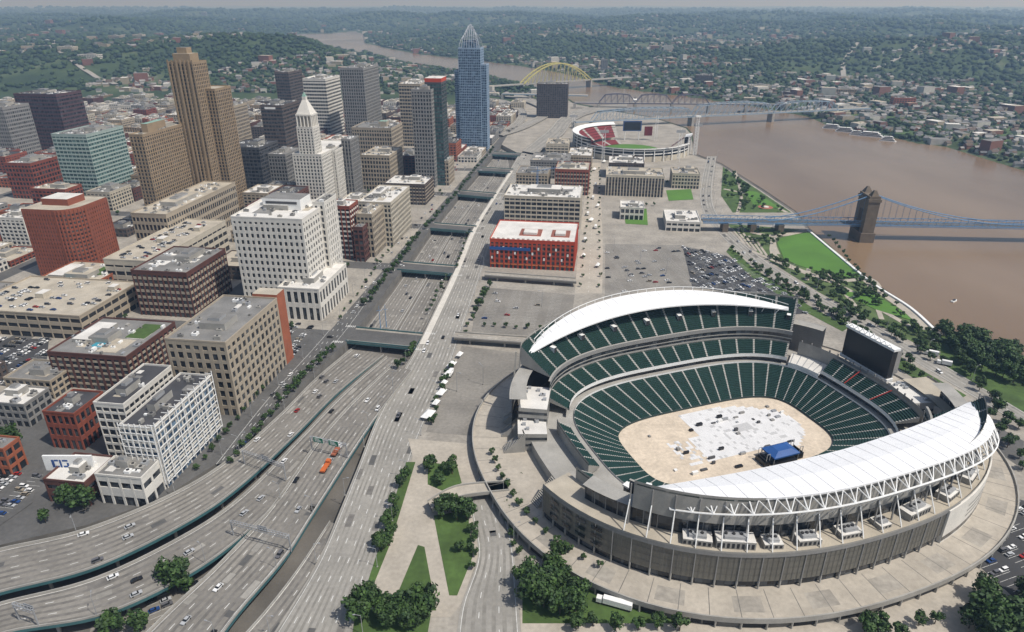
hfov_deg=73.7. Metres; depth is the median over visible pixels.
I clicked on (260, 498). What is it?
car
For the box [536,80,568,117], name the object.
apartment tower
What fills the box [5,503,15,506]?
parked car
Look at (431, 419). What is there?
street tree
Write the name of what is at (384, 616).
tree
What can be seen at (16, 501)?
parked car
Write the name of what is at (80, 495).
tree
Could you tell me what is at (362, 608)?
tree
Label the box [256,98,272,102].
city building
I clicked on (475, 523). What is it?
tree
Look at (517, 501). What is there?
plaza tree
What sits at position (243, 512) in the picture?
car
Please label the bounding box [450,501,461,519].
tree
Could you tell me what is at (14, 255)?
city building
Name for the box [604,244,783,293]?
parked cars
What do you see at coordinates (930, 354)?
street tree
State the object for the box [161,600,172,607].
parked car
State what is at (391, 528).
tree
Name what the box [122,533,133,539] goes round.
car
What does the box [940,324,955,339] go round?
tree
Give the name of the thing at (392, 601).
tree
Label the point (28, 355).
parking lot
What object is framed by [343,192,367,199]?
city building
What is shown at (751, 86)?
hillside building
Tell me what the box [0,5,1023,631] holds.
ground
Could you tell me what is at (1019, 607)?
tree
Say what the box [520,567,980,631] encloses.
stadium plaza
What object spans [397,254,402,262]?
street tree
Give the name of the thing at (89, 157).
glass office tower
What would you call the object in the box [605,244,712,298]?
parking lot
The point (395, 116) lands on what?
city building
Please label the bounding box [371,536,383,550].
tree
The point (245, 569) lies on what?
highway ramp
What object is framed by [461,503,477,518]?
tree
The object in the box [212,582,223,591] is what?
car
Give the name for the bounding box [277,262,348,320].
office podium
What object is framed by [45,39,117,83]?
distant road
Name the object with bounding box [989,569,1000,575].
parked car
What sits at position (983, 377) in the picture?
street tree
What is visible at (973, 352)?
tree
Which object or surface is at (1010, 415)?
street tree
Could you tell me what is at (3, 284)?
city building
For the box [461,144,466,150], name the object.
city building
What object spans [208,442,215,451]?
street tree
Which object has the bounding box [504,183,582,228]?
office building under construction
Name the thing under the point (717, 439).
playing field
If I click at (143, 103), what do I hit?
city building
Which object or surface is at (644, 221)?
park lawn
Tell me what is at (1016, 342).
tree
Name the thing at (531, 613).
grass bank
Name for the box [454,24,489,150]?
glass skyscraper
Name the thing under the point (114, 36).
hillside building
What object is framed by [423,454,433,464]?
tree
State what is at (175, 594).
parking lot
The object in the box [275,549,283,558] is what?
car
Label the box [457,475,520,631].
service road
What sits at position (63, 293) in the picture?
parked cars
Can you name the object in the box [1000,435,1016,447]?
street tree
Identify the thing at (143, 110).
city building
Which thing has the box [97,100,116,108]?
city building
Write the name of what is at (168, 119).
city building
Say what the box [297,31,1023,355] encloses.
river
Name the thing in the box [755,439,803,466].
stage tent
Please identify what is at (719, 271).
parking markings
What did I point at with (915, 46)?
distant road
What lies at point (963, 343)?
tree
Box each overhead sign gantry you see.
[11,602,38,626]
[230,520,291,551]
[241,450,286,479]
[309,436,347,457]
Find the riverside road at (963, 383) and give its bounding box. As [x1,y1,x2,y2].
[700,156,1023,420]
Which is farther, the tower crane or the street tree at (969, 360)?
the tower crane
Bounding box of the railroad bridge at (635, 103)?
[573,93,783,112]
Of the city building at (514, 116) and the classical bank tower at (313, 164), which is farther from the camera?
the city building at (514, 116)
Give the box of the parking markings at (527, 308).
[486,290,559,326]
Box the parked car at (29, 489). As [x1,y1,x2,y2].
[24,488,33,491]
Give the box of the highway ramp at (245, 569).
[146,364,412,631]
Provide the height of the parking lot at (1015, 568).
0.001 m
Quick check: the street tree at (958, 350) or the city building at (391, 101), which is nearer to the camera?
the street tree at (958, 350)
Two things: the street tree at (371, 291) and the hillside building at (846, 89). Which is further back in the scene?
the hillside building at (846, 89)
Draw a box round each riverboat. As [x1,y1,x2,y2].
[822,123,838,128]
[835,124,852,132]
[849,127,861,135]
[858,129,883,137]
[880,134,896,141]
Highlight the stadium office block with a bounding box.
[932,405,942,415]
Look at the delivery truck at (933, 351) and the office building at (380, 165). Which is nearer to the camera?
the delivery truck at (933, 351)
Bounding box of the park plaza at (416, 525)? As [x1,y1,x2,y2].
[372,438,479,616]
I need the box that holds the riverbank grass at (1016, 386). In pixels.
[940,334,1023,411]
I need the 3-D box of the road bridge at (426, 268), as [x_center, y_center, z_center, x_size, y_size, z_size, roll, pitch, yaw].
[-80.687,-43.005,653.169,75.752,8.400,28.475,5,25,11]
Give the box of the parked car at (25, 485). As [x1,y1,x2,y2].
[19,483,28,487]
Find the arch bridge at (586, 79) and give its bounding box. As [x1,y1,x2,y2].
[492,62,631,88]
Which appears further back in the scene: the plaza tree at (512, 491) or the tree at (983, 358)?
the tree at (983, 358)
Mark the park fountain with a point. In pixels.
(767, 207)
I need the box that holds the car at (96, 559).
[91,556,103,563]
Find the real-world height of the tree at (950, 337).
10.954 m
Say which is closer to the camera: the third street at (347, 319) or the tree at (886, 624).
the tree at (886, 624)
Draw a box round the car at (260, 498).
[256,495,264,500]
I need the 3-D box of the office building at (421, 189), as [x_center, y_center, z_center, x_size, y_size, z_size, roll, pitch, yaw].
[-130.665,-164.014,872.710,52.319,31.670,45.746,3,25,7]
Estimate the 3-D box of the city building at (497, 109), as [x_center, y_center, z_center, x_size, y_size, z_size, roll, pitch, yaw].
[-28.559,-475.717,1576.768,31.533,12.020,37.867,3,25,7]
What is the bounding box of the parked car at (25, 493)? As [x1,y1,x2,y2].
[19,491,29,495]
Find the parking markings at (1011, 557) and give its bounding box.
[983,512,1023,591]
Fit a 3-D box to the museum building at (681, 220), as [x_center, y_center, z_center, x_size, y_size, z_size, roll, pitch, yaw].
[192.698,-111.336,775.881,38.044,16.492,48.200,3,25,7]
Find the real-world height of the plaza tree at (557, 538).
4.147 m
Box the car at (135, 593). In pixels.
[130,589,142,597]
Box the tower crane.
[530,166,558,183]
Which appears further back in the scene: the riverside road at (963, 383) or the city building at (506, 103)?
the city building at (506, 103)
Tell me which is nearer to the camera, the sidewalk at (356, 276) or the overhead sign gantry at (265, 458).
the overhead sign gantry at (265, 458)
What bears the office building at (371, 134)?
on the city ground at (25, 524)
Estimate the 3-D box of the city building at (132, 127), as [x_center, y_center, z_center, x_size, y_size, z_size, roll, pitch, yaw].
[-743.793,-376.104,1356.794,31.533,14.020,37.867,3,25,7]
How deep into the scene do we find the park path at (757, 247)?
706.49 m
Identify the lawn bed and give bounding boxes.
[353,609,430,631]
[368,462,414,584]
[399,545,435,609]
[428,463,461,489]
[434,513,472,594]
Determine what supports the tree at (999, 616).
on the riverfront ground at (706, 237)
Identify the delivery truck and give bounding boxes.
[449,368,453,377]
[924,349,938,356]
[937,359,952,366]
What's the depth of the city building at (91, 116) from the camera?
1372.40 m
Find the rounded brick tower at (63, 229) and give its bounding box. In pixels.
[21,192,119,275]
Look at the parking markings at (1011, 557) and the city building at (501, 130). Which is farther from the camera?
the city building at (501, 130)
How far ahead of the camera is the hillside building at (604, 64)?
2482.57 m
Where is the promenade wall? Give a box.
[806,229,933,327]
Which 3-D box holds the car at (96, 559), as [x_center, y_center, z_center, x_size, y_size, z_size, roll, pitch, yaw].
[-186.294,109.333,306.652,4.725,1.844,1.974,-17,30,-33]
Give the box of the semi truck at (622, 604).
[596,594,632,611]
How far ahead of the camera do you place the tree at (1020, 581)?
286.59 m
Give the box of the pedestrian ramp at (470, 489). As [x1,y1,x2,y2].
[428,480,508,511]
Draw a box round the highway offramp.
[246,521,334,631]
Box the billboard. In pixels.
[42,455,94,470]
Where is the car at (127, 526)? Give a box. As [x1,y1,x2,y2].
[124,522,135,529]
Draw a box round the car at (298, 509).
[294,506,301,512]
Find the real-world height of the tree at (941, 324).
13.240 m
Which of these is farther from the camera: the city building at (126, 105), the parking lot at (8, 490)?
the city building at (126, 105)
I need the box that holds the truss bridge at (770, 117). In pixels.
[571,100,870,127]
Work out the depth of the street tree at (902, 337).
506.74 m
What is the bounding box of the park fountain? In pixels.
[758,205,772,208]
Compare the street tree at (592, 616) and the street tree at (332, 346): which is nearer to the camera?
the street tree at (592, 616)
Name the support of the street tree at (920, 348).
on the riverfront ground at (706, 237)
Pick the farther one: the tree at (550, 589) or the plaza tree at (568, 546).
the plaza tree at (568, 546)
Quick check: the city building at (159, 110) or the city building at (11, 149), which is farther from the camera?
the city building at (159, 110)
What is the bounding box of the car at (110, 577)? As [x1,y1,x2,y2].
[106,573,118,580]
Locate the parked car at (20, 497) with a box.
[15,495,24,499]
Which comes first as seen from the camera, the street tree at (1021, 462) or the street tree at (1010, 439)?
the street tree at (1021, 462)
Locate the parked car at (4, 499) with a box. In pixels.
[1,497,11,502]
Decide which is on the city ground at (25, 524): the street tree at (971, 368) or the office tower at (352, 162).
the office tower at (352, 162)
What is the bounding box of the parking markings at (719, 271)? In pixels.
[685,251,798,303]
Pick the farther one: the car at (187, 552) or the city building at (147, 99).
the city building at (147, 99)
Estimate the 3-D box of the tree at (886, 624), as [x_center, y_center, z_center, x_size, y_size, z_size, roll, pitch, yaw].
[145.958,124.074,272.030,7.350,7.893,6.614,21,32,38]
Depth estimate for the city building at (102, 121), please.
1357.69 m
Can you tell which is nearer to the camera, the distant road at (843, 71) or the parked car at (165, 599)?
the parked car at (165, 599)
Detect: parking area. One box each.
[426,346,519,435]
[472,287,574,334]
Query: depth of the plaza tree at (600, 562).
297.51 m
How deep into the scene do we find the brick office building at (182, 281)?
549.47 m
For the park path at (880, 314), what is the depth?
556.14 m
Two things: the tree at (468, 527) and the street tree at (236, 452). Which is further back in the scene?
the street tree at (236, 452)
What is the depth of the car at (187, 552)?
312.12 m
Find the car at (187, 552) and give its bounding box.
[183,548,194,555]
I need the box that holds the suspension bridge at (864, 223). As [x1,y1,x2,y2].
[701,186,1023,242]
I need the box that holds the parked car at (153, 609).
[148,606,159,613]
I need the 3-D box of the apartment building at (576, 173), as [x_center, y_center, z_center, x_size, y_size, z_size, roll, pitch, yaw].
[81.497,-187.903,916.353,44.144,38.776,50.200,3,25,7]
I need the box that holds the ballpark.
[570,112,702,161]
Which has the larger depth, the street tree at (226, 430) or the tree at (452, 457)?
the street tree at (226, 430)
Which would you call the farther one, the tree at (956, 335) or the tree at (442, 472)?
the tree at (956, 335)
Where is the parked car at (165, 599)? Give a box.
[160,596,171,602]
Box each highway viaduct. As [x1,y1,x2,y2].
[0,345,383,595]
[0,356,408,631]
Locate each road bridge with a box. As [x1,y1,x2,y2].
[333,325,434,351]
[394,261,465,278]
[426,222,484,235]
[457,190,503,201]
[477,167,515,176]
[492,151,522,159]
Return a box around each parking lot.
[0,338,48,385]
[0,470,38,524]
[90,579,200,631]
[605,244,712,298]
[683,248,803,313]
[981,500,1023,596]
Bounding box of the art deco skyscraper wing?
[205,85,246,209]
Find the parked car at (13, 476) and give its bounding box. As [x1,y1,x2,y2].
[7,475,17,478]
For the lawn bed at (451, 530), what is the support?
on the park plaza at (416, 525)
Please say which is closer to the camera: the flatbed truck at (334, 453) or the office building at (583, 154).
the flatbed truck at (334, 453)
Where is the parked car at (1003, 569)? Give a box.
[999,566,1008,572]
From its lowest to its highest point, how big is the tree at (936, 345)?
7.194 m
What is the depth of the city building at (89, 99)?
1694.21 m
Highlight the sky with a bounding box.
[0,0,1023,5]
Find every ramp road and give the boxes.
[489,92,547,135]
[490,98,526,132]
[522,104,626,153]
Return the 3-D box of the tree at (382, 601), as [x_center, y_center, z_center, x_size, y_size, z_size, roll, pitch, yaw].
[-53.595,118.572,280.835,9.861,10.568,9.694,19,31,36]
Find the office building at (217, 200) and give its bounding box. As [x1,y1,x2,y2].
[130,181,239,240]
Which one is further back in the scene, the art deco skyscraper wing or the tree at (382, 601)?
the art deco skyscraper wing
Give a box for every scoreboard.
[622,481,628,492]
[840,322,902,382]
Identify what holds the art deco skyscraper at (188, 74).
on the city ground at (25, 524)
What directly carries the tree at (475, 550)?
on the riverfront ground at (706, 237)
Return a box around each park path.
[731,228,744,243]
[733,170,742,214]
[736,228,810,236]
[736,230,750,246]
[742,233,756,250]
[749,236,762,253]
[752,250,910,325]
[757,242,767,256]
[769,245,881,286]
[770,236,779,253]
[806,232,930,329]
[827,273,856,305]
[866,283,883,318]
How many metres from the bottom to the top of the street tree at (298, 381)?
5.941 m
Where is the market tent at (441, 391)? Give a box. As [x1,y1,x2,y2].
[435,388,446,394]
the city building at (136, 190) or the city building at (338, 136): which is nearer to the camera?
the city building at (136, 190)
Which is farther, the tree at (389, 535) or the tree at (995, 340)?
the tree at (995, 340)
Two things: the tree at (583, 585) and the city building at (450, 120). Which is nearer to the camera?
the tree at (583, 585)
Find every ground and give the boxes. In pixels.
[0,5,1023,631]
[0,104,517,547]
[280,101,1023,631]
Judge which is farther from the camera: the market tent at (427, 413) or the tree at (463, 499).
the market tent at (427, 413)
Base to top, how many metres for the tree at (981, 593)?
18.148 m
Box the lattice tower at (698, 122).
[693,116,700,154]
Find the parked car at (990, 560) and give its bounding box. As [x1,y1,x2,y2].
[986,557,996,563]
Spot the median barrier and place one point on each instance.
(400, 322)
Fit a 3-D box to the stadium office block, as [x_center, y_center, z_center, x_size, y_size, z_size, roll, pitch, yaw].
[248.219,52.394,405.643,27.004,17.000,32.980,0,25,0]
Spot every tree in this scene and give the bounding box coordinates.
[0,422,22,440]
[37,508,49,521]
[52,483,75,505]
[64,484,96,508]
[94,607,125,631]
[125,608,148,631]
[152,555,191,592]
[180,577,194,591]
[192,463,199,469]
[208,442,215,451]
[222,427,229,434]
[226,456,233,461]
[233,449,240,455]
[237,439,245,446]
[245,433,252,440]
[251,426,259,432]
[267,409,274,414]
[277,395,284,402]
[290,383,296,391]
[293,379,301,386]
[298,369,306,376]
[329,343,335,349]
[340,587,371,620]
[348,579,382,612]
[360,298,367,305]
[368,289,375,294]
[371,531,385,540]
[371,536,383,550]
[371,588,390,610]
[372,285,378,293]
[372,600,395,625]
[377,536,389,549]
[379,512,392,525]
[382,532,393,545]
[385,524,393,532]
[385,590,405,609]
[388,491,399,505]
[388,505,399,516]
[388,523,397,532]
[389,589,415,607]
[389,596,418,622]
[392,601,412,623]
[394,359,400,366]
[394,473,406,486]
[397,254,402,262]
[399,465,409,477]
[399,605,422,627]
[400,469,411,480]
[400,597,419,626]
[404,581,439,616]
[406,599,430,620]
[409,340,416,348]
[409,590,428,614]
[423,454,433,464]
[423,459,434,472]
[427,416,434,423]
[429,454,437,462]
[432,497,450,510]
[433,468,444,478]
[434,473,445,483]
[434,499,448,515]
[437,461,447,469]
[438,493,453,511]
[443,492,458,512]
[446,462,457,473]
[448,454,456,463]
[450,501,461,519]
[454,540,464,550]
[456,496,472,504]
[459,502,474,518]
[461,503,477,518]
[466,524,475,532]
[466,542,474,549]
[467,560,475,568]
[469,521,478,528]
[470,531,478,541]
[472,547,478,555]
[474,298,481,304]
[479,290,486,296]
[492,455,497,460]
[500,472,505,479]
[504,478,510,487]
[508,528,514,535]
[509,488,516,495]
[510,539,516,545]
[511,555,542,579]
[514,497,522,505]
[514,572,549,603]
[515,545,522,553]
[523,506,529,513]
[531,560,558,585]
[532,583,555,606]
[542,550,562,565]
[542,559,569,582]
[543,526,548,533]
[544,573,565,589]
[548,587,569,613]
[550,541,563,549]
[552,556,572,579]
[553,535,560,540]
[553,545,567,554]
[555,539,566,550]
[558,585,582,612]
[559,584,579,609]
[564,542,573,551]
[565,575,591,593]
[568,587,587,613]
[569,610,585,628]
[587,611,598,625]
[596,560,603,567]
[609,611,624,630]
[632,616,645,629]
[650,611,666,628]
[670,611,690,630]
[828,308,836,315]
[830,292,837,297]
[850,310,856,314]
[854,304,861,311]
[857,314,866,319]
[858,609,871,628]
[862,611,879,624]
[862,621,876,631]
[872,317,879,324]
[872,610,889,625]
[872,620,890,631]
[877,624,892,631]
[887,326,896,334]
[891,323,899,328]
[892,621,911,631]
[899,335,906,342]
[902,362,909,370]
[907,356,915,363]
[909,364,916,373]
[913,339,923,345]
[914,608,929,625]
[916,346,925,353]
[918,370,924,376]
[927,351,935,358]
[929,610,945,623]
[932,343,940,349]
[935,319,953,335]
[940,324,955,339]
[945,334,955,348]
[948,331,960,337]
[951,337,962,348]
[953,347,967,360]
[955,353,967,364]
[956,323,977,335]
[958,332,977,347]
[958,603,979,628]
[960,339,973,348]
[964,345,978,360]
[964,357,977,364]
[965,341,984,359]
[966,364,978,376]
[966,589,1010,615]
[969,590,1001,619]
[972,570,1002,594]
[974,327,989,333]
[974,614,1002,631]
[975,331,992,342]
[975,352,995,370]
[975,375,985,380]
[976,378,987,390]
[978,594,1023,629]
[979,607,1018,631]
[985,341,1003,357]
[986,339,1008,348]
[986,360,1007,376]
[987,407,997,415]
[991,390,1002,398]
[991,396,1007,406]
[992,398,1006,412]
[995,421,1007,432]
[996,342,1017,357]
[998,357,1017,378]
[1000,418,1011,424]
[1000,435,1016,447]
[1002,410,1016,424]
[1004,349,1023,363]
[1004,594,1023,616]
[1005,338,1023,352]
[1007,364,1023,382]
[1007,432,1019,444]
[1009,356,1023,364]
[1010,620,1023,631]
[1011,605,1023,622]
[1014,417,1023,428]
[1014,576,1023,593]
[1016,448,1023,458]
[1018,460,1023,469]
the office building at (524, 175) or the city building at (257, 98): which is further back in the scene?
the city building at (257, 98)
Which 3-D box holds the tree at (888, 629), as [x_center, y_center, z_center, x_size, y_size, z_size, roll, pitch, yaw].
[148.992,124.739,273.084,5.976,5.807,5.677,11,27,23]
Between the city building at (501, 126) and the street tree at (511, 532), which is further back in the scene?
the city building at (501, 126)
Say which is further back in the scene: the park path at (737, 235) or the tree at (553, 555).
the park path at (737, 235)
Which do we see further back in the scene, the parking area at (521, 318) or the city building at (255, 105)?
the city building at (255, 105)
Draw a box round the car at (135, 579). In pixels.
[130,575,142,583]
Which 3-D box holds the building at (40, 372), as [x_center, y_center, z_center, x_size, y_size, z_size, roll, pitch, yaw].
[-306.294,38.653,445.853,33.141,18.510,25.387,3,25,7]
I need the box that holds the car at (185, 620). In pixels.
[180,615,191,625]
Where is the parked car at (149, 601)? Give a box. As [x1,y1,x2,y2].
[145,597,156,604]
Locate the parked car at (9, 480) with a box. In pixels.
[3,478,12,482]
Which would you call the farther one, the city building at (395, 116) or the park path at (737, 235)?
the city building at (395, 116)
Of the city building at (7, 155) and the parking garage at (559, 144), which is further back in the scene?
the parking garage at (559, 144)
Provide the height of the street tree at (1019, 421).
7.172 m
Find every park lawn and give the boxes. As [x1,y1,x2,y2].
[625,209,647,224]
[666,189,692,200]
[747,191,778,207]
[777,232,860,277]
[838,291,910,319]
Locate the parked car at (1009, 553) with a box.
[1005,551,1014,556]
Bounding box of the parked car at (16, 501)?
[10,499,20,503]
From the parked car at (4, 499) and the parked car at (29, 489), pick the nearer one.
the parked car at (4, 499)
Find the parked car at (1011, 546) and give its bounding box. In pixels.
[1007,544,1016,549]
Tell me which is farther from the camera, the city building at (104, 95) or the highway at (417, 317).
the city building at (104, 95)
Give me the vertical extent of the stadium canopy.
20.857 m
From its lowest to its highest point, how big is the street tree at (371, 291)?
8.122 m
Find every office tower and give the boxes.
[0,101,41,154]
[13,88,88,149]
[51,124,133,195]
[230,192,326,295]
[233,101,251,140]
[260,99,299,147]
[268,146,298,181]
[274,68,303,103]
[302,73,344,134]
[312,194,342,267]
[326,144,346,198]
[340,62,381,134]
[341,135,363,194]
[411,84,437,187]
[424,76,448,184]
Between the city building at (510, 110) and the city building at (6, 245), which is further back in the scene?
the city building at (510, 110)
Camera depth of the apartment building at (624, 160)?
990.09 m
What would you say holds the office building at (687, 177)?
on the riverfront ground at (706, 237)
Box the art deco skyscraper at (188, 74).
[166,47,220,184]
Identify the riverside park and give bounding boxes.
[721,167,789,211]
[729,224,939,354]
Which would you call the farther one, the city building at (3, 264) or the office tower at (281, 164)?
the office tower at (281, 164)
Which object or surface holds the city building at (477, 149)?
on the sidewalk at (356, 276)
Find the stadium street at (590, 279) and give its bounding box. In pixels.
[575,163,602,292]
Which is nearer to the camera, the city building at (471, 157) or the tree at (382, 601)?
the tree at (382, 601)
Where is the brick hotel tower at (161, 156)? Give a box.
[128,119,193,205]
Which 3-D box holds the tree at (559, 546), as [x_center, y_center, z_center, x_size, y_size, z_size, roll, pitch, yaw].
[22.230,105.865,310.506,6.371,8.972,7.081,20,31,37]
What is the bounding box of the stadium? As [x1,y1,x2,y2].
[472,286,1019,629]
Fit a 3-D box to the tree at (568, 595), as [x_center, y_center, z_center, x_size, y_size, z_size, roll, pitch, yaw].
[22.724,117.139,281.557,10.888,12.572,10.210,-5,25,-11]
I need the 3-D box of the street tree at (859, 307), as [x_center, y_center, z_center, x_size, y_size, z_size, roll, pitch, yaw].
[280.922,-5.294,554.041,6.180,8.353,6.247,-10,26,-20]
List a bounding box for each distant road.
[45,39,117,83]
[841,42,866,104]
[874,28,1021,67]
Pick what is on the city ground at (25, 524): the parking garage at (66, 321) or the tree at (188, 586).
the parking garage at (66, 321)
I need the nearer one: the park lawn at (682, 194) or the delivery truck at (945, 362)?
the delivery truck at (945, 362)
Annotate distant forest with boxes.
[0,5,1023,161]
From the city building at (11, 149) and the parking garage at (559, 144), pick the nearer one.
the city building at (11, 149)
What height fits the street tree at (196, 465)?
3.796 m
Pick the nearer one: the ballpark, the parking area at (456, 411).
the parking area at (456, 411)
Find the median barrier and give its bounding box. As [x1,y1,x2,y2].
[384,149,503,348]
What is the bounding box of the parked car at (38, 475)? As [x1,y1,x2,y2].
[32,473,41,477]
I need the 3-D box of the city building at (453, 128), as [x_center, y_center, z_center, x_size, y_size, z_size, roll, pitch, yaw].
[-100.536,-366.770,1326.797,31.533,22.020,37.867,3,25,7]
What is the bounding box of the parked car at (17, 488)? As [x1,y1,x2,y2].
[14,486,24,491]
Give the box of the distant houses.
[0,11,1023,166]
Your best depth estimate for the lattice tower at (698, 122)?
1124.38 m
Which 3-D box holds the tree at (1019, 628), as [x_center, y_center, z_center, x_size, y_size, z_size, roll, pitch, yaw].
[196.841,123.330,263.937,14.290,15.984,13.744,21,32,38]
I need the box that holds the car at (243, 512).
[239,509,248,515]
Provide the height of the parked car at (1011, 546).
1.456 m
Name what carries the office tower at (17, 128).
on the city ground at (25, 524)
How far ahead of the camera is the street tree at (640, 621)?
273.28 m
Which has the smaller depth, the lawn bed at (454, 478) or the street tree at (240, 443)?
the lawn bed at (454, 478)
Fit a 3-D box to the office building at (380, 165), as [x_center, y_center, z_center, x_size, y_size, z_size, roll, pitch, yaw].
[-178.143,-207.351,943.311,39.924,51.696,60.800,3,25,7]
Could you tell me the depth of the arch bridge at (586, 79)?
2055.13 m
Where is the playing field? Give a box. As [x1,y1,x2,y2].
[619,398,832,483]
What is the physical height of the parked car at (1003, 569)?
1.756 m
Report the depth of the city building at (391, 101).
1630.76 m
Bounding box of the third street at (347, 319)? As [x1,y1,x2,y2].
[216,168,465,463]
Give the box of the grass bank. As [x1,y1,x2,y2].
[522,561,670,622]
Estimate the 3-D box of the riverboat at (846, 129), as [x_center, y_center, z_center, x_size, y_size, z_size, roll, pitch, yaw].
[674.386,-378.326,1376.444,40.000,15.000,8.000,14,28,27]
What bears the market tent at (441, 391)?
on the parking area at (456, 411)
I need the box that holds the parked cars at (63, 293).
[0,278,123,312]
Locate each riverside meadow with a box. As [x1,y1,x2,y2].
[848,111,904,118]
[894,126,1021,143]
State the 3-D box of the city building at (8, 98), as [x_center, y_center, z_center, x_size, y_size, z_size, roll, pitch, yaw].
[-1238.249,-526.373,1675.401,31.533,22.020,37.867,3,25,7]
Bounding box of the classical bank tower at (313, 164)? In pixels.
[292,92,340,198]
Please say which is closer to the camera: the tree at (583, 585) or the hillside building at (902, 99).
the tree at (583, 585)
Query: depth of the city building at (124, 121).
1349.26 m
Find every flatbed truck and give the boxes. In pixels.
[320,458,331,472]
[331,443,341,456]
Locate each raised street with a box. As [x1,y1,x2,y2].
[454,331,526,346]
[484,271,575,284]
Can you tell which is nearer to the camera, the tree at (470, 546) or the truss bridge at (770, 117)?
the tree at (470, 546)
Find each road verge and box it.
[726,247,846,330]
[834,315,849,324]
[898,360,965,396]
[946,365,1023,408]
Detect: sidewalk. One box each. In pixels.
[0,109,515,401]
[420,171,512,343]
[453,253,489,365]
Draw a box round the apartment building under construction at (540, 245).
[489,220,578,270]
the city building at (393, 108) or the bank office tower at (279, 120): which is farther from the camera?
the city building at (393, 108)
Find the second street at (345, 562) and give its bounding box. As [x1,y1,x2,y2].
[275,154,532,631]
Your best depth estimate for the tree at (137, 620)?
279.43 m
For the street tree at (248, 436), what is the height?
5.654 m
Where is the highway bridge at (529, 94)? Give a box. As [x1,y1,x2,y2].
[501,93,587,98]
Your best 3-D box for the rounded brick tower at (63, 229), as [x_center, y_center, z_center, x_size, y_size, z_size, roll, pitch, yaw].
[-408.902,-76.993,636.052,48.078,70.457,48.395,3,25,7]
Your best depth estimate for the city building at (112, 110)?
1498.35 m
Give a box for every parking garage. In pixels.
[0,275,138,338]
[103,218,229,280]
[546,137,570,152]
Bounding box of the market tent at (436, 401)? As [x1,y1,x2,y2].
[431,399,440,404]
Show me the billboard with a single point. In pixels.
(51, 462)
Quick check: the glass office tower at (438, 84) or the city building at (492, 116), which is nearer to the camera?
the glass office tower at (438, 84)
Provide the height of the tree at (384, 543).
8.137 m
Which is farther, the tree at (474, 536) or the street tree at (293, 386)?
the street tree at (293, 386)
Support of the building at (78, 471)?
on the city ground at (25, 524)
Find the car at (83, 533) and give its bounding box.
[77,531,88,536]
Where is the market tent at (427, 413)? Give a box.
[420,409,435,420]
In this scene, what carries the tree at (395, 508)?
on the riverfront ground at (706, 237)
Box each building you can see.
[0,96,14,101]
[0,147,19,150]
[0,150,26,172]
[0,175,10,187]
[0,202,8,209]
[0,203,35,214]
[0,208,30,244]
[0,241,12,249]
[0,246,34,266]
[0,258,8,271]
[0,281,14,288]
[0,360,8,380]
[0,383,52,426]
[0,435,28,474]
[3,153,64,198]
[3,359,70,398]
[29,181,84,202]
[34,146,55,153]
[42,389,102,449]
[42,452,113,505]
[43,260,113,281]
[46,317,175,389]
[57,45,77,50]
[77,53,102,58]
[83,95,103,103]
[85,103,108,112]
[85,182,133,210]
[87,107,110,115]
[87,113,95,121]
[92,93,112,97]
[93,363,173,456]
[94,455,165,506]
[95,118,107,122]
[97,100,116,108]
[99,121,121,124]
[102,109,125,114]
[103,111,128,118]
[107,115,134,131]
[108,34,123,38]
[109,100,126,108]
[111,95,132,101]
[113,219,134,236]
[117,102,137,108]
[117,371,222,487]
[121,180,142,201]
[124,123,140,131]
[128,111,140,116]
[129,151,134,164]
[130,173,138,180]
[130,246,232,317]
[131,101,153,108]
[132,33,145,37]
[132,114,148,123]
[132,165,136,173]
[133,106,156,114]
[134,92,153,98]
[138,98,156,101]
[142,114,166,122]
[147,116,172,121]
[155,101,174,109]
[155,107,167,112]
[157,97,174,103]
[164,288,293,415]
[166,112,177,120]
[226,250,241,279]
[230,229,234,241]
[236,98,254,104]
[239,138,278,188]
[242,184,281,207]
[248,111,259,119]
[249,102,264,108]
[249,119,260,132]
[251,122,263,138]
[252,96,270,100]
[255,112,261,119]
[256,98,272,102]
[269,181,295,185]
[269,185,308,193]
[320,128,327,133]
[320,133,331,139]
[325,134,347,138]
[336,198,358,258]
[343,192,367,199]
[351,120,403,157]
[352,222,369,261]
[356,203,385,256]
[358,185,411,245]
[360,146,403,189]
[381,104,395,109]
[382,110,391,119]
[383,98,398,105]
[384,106,399,112]
[384,174,434,204]
[387,113,400,120]
[398,78,424,145]
[403,148,415,174]
[444,155,454,185]
[447,104,455,109]
[447,116,453,126]
[448,132,455,137]
[448,137,461,161]
[450,122,456,132]
[458,150,481,161]
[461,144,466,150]
[463,146,485,155]
[489,98,498,104]
[489,100,495,108]
[489,111,497,121]
[490,124,506,129]
[490,127,498,140]
[490,134,494,145]
[491,126,503,135]
[492,107,504,111]
[492,120,509,126]
[494,104,509,108]
[496,112,513,123]
[498,102,510,108]
[501,111,515,120]
[502,109,517,117]
[511,98,525,108]
[516,165,550,183]
[530,152,570,178]
[555,160,589,194]
[569,147,592,170]
[600,59,607,69]
[605,166,664,196]
[608,154,644,166]
[620,200,643,219]
[663,209,700,231]
[669,166,700,188]
[695,73,712,82]
[747,83,771,89]
[836,86,856,92]
[889,95,915,104]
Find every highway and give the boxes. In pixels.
[354,149,502,348]
[387,150,508,351]
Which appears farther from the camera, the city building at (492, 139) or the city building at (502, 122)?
the city building at (502, 122)
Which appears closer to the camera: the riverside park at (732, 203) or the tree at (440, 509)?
the tree at (440, 509)
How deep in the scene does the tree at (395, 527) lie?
322.36 m
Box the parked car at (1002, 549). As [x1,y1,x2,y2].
[998,547,1008,552]

